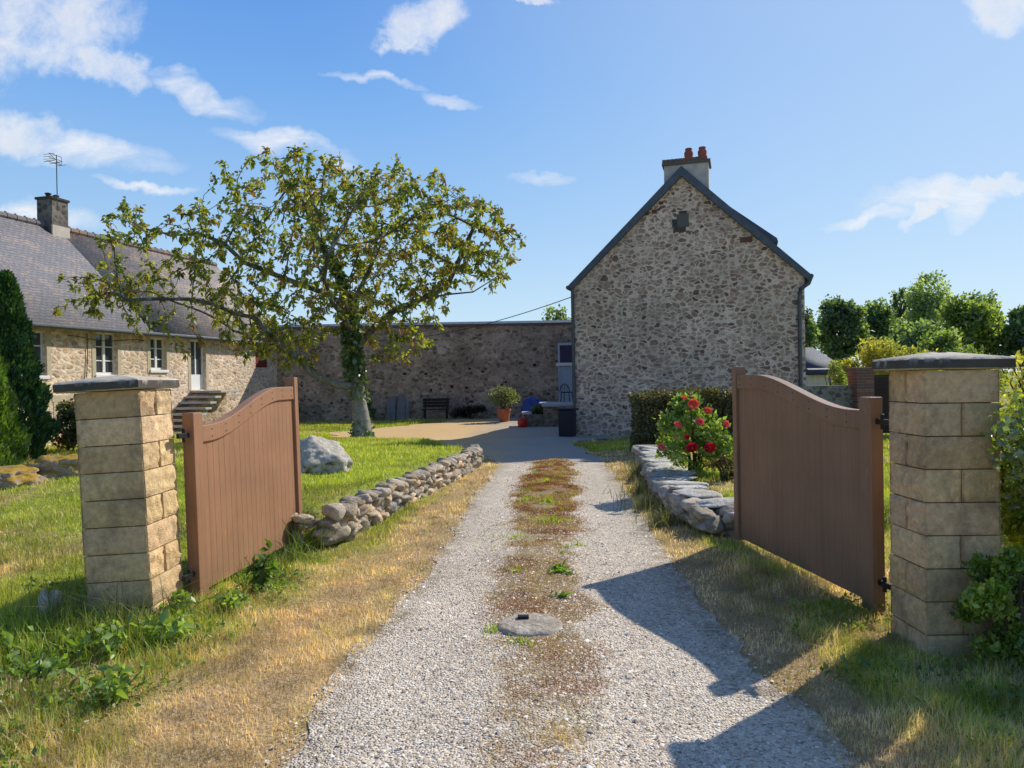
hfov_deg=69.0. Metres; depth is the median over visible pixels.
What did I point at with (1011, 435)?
shrub
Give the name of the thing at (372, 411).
shrub
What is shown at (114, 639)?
weed
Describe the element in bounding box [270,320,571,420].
courtyard wall
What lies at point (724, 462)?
shrub
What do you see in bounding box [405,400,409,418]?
plank
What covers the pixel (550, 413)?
stone table
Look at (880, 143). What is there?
sky
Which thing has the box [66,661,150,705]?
weed
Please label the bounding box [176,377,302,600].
gate leaf
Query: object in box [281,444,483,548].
dry stone wall
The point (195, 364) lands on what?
door
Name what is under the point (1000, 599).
shrub
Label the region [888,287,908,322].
tree
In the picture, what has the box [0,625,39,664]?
weed
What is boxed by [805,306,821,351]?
tree
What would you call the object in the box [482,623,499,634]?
grass tuft
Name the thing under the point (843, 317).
tree
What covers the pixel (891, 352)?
shrub
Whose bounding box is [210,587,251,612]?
weed
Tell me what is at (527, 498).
grass tuft
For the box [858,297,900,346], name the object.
tree
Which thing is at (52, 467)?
mossy rock
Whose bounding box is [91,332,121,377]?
window
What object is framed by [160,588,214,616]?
weed
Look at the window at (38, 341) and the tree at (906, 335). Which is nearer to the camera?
the window at (38, 341)
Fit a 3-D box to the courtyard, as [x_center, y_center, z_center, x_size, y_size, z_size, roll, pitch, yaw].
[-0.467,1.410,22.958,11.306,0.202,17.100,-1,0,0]
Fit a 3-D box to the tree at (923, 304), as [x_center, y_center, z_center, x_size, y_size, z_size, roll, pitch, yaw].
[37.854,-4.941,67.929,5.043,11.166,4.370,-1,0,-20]
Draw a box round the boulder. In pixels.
[300,435,352,473]
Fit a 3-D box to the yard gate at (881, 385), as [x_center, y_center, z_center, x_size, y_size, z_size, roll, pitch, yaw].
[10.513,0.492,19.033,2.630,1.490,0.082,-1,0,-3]
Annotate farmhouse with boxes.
[0,153,276,446]
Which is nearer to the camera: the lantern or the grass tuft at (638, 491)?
the grass tuft at (638, 491)
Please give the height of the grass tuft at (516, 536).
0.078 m
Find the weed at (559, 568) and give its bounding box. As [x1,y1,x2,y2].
[547,560,573,574]
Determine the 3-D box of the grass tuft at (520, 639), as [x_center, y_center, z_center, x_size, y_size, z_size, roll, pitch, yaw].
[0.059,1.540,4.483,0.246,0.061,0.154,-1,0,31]
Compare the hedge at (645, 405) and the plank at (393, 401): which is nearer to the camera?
the hedge at (645, 405)
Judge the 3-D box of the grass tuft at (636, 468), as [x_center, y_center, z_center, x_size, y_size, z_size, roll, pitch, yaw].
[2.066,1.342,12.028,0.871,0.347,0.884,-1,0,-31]
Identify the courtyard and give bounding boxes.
[330,417,629,462]
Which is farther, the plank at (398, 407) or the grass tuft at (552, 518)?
the plank at (398, 407)
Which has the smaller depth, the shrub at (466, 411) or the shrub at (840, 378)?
the shrub at (840, 378)
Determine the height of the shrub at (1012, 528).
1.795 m
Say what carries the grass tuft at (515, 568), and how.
on the driveway
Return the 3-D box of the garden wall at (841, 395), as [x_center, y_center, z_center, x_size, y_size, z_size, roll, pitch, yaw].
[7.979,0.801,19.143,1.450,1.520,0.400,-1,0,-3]
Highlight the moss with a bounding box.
[370,458,675,767]
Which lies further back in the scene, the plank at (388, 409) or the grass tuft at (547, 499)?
the plank at (388, 409)
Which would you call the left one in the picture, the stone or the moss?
the stone
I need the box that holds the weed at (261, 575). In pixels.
[241,538,278,592]
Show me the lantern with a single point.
(522, 421)
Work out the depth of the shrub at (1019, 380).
7.51 m
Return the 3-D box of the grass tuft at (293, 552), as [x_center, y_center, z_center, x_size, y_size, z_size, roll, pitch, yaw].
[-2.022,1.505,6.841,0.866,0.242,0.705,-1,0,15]
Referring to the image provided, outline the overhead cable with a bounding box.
[382,297,570,340]
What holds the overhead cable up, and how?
attached to the stone house
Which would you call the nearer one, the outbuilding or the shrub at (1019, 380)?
the shrub at (1019, 380)
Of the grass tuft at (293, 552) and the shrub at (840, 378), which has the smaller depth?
the grass tuft at (293, 552)
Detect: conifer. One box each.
[0,269,62,459]
[0,351,32,465]
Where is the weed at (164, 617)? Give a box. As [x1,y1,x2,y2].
[135,608,195,649]
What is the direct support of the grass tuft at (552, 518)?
on the driveway
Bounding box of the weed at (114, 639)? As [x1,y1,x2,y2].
[80,614,137,662]
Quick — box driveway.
[282,456,858,767]
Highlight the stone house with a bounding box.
[566,146,813,435]
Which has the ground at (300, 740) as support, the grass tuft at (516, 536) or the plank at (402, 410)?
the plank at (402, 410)
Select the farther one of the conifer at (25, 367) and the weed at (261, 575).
the conifer at (25, 367)
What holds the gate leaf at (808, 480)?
attached to the gate pillar at (945, 518)
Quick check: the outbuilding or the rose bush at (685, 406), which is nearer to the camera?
the rose bush at (685, 406)
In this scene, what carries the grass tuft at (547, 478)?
on the driveway
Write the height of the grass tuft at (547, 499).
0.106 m
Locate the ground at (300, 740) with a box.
[0,372,1023,767]
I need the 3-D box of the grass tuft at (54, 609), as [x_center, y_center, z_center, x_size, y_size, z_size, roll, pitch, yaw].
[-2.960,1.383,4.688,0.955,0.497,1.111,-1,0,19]
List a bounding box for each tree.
[50,142,525,438]
[541,304,570,319]
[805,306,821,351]
[815,294,874,361]
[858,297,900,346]
[875,316,949,354]
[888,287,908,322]
[895,270,953,331]
[916,326,976,353]
[934,291,1006,354]
[960,289,1001,343]
[994,304,1023,379]
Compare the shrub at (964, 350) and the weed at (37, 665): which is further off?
the shrub at (964, 350)
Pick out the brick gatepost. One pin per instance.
(861, 380)
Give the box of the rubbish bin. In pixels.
[557,408,576,436]
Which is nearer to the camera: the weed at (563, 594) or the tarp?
the weed at (563, 594)
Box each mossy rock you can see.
[0,465,49,489]
[26,454,82,479]
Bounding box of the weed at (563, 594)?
[550,590,573,597]
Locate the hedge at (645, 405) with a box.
[626,386,732,452]
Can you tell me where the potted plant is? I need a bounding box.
[488,384,520,421]
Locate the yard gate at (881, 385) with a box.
[874,375,896,432]
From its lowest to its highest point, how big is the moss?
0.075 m
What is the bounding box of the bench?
[422,398,448,419]
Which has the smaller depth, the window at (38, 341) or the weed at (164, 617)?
the weed at (164, 617)
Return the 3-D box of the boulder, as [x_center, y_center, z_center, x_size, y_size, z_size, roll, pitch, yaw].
[-2.727,1.063,10.616,0.919,0.695,0.880,-1,0,-11]
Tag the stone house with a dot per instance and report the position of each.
(686, 277)
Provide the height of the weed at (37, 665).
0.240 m
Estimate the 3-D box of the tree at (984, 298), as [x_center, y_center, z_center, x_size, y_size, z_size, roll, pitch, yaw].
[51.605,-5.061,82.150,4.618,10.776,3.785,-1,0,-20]
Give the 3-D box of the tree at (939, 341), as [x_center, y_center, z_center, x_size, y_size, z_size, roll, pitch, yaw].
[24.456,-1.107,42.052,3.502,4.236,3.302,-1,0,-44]
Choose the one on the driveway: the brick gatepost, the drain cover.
the drain cover
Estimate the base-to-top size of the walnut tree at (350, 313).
7.861 m
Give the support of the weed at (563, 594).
on the driveway
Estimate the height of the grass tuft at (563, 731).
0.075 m
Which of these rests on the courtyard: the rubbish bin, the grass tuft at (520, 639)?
the rubbish bin
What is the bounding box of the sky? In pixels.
[0,0,1023,371]
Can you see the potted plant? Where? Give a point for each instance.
(504, 395)
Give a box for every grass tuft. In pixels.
[0,566,129,647]
[241,549,313,586]
[268,539,334,566]
[277,502,376,557]
[468,527,574,547]
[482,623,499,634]
[487,702,647,767]
[500,564,527,570]
[507,633,542,645]
[516,494,540,501]
[520,512,581,524]
[525,476,552,482]
[531,495,571,504]
[602,472,651,498]
[613,486,663,512]
[616,454,643,478]
[628,499,696,535]
[978,589,1015,669]
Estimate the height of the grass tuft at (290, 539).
0.521 m
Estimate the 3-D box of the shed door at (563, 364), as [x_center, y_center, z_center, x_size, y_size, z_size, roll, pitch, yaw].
[2.377,-0.183,31.780,0.960,3.150,0.160,-1,0,0]
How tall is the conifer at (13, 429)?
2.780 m
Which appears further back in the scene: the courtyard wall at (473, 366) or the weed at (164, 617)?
the courtyard wall at (473, 366)
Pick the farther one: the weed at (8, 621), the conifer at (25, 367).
the conifer at (25, 367)
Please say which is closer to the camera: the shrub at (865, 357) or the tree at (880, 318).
the shrub at (865, 357)
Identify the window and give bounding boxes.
[31,327,51,378]
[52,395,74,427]
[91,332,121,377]
[146,336,169,372]
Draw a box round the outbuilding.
[805,347,842,385]
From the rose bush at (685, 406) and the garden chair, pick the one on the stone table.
the garden chair
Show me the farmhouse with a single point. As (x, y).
(49, 245)
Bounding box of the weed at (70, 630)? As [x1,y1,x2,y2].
[56,624,108,650]
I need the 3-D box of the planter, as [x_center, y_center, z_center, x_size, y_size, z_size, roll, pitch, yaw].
[0.844,1.052,25.646,1.010,0.798,0.760,-1,0,0]
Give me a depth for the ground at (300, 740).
4.50 m
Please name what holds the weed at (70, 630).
on the ground at (300, 740)
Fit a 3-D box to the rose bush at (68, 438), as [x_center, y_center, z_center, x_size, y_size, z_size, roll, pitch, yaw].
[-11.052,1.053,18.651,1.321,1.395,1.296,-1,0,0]
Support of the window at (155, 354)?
in the farmhouse
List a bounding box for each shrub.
[366,399,376,418]
[449,404,486,418]
[702,454,733,481]
[823,358,848,384]
[836,336,899,384]
[870,337,942,374]
[938,343,1012,402]
[947,543,1023,673]
[979,390,1023,538]
[992,394,1023,557]
[999,348,1023,449]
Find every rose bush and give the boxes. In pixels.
[51,398,82,450]
[651,391,732,473]
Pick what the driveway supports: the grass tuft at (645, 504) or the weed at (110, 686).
the grass tuft at (645, 504)
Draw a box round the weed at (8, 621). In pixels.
[0,614,17,634]
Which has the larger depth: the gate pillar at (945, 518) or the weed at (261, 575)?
the weed at (261, 575)
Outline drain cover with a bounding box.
[498,613,562,636]
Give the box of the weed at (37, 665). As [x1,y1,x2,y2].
[0,634,75,682]
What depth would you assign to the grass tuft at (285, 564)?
6.26 m
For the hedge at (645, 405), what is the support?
on the ground at (300, 740)
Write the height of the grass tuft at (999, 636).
0.448 m
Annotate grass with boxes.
[0,558,312,767]
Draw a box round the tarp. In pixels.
[520,397,545,412]
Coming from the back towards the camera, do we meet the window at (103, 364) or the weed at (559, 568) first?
the window at (103, 364)
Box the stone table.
[539,401,572,426]
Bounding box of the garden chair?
[559,384,572,401]
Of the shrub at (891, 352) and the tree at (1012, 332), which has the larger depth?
the tree at (1012, 332)
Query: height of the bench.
0.900 m
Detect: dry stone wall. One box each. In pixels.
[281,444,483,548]
[631,445,734,535]
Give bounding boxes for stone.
[36,588,62,622]
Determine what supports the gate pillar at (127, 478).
on the ground at (300, 740)
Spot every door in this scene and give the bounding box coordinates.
[187,339,208,390]
[556,343,572,401]
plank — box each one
[386,398,390,419]
[391,396,395,419]
[396,394,401,419]
[400,398,405,419]
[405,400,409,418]
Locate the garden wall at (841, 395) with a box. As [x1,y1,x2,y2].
[798,385,852,407]
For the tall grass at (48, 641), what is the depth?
4.55 m
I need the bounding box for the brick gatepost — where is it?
[846,367,874,408]
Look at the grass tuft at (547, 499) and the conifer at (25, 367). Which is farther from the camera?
the conifer at (25, 367)
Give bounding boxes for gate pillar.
[52,375,183,620]
[872,351,1015,655]
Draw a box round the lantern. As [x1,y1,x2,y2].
[518,414,526,426]
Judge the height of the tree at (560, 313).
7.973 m
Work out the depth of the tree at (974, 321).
58.68 m
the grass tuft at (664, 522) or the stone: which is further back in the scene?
the grass tuft at (664, 522)
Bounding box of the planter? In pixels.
[522,404,543,426]
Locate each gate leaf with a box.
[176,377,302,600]
[732,367,890,611]

